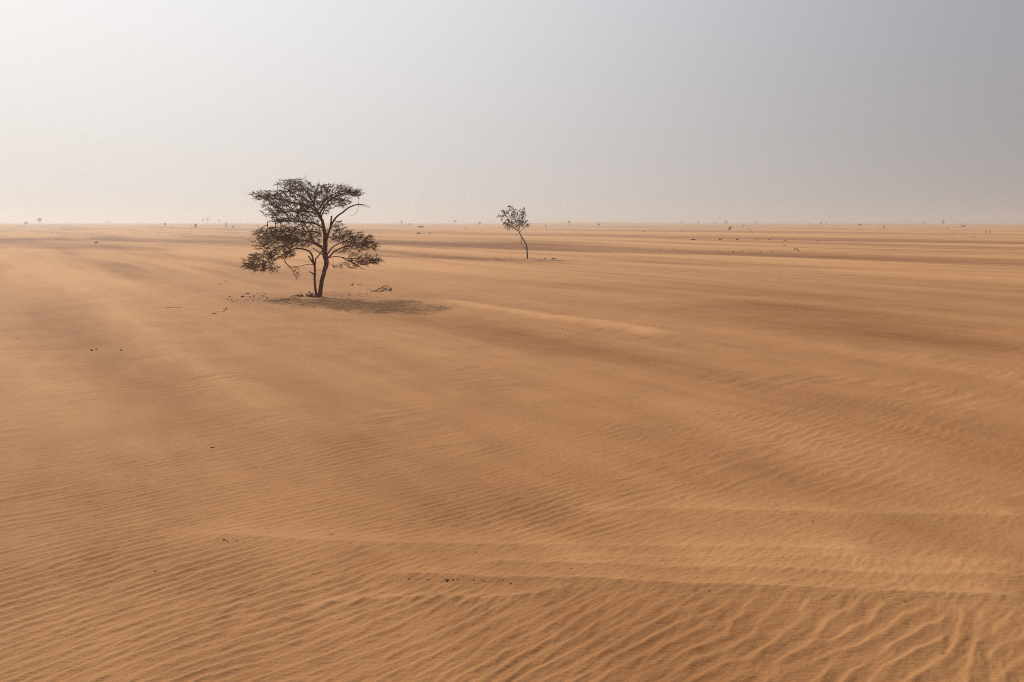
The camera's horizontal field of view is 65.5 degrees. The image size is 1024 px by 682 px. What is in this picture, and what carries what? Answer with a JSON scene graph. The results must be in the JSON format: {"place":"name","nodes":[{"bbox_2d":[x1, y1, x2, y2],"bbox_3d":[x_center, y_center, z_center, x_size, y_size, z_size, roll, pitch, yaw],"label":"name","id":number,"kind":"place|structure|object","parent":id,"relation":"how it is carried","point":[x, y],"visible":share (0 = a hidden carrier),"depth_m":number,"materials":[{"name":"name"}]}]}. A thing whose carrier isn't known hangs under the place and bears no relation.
{"place":"outdoors","nodes":[
{"label":"outdoors","id":0,"kind":"place"},
{"bbox_2d":[0,222,1023,681],"bbox_3d":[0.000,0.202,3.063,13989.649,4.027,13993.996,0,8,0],"label":"sand ground","id":1,"kind":"structure","parent":0,"point":[656,442],"depth_m":8.68,"materials":[{"name":"sand"}]},
{"bbox_2d":[290,291,319,296],"bbox_3d":[-6.867,-1.554,26.435,0.999,0.201,0.165,-1,8,-7],"label":"brushwood heap","id":2,"kind":"object","parent":1,"relation":"on","point":[309,295],"visible":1,"depth_m":26.43,"materials":[{"name":"brown wood"}]},
{"bbox_2d":[240,174,384,296],"bbox_3d":[-6.633,-3.415,26.280,4.900,4.106,3.059,0,8,0],"label":"acacia tree","id":3,"kind":"object","parent":1,"relation":"on","point":[279,236],"visible":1,"depth_m":26.02,"materials":[{"name":"green plant"}]},
{"bbox_2d":[370,285,391,291],"bbox_3d":[-4.800,-1.897,28.747,0.918,0.268,0.190,0,8,0],"label":"fallen bough","id":4,"kind":"object","parent":1,"relation":"on","point":[390,289],"visible":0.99,"depth_m":28.73,"materials":[{"name":"brown wood"}]},
{"bbox_2d":[497,204,530,258],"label":"sapling","id":5,"kind":"object","parent":1,"relation":"on","point":[518,220],"visible":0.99,"depth_m":55.52,"materials":[{"name":"grey plant"}]},
{"bbox_2d":[0,0,1023,222],"label":"sky","id":6,"kind":"structure","parent":0,"point":[114,111],"materials":[{"name":"grey"}]}
]}

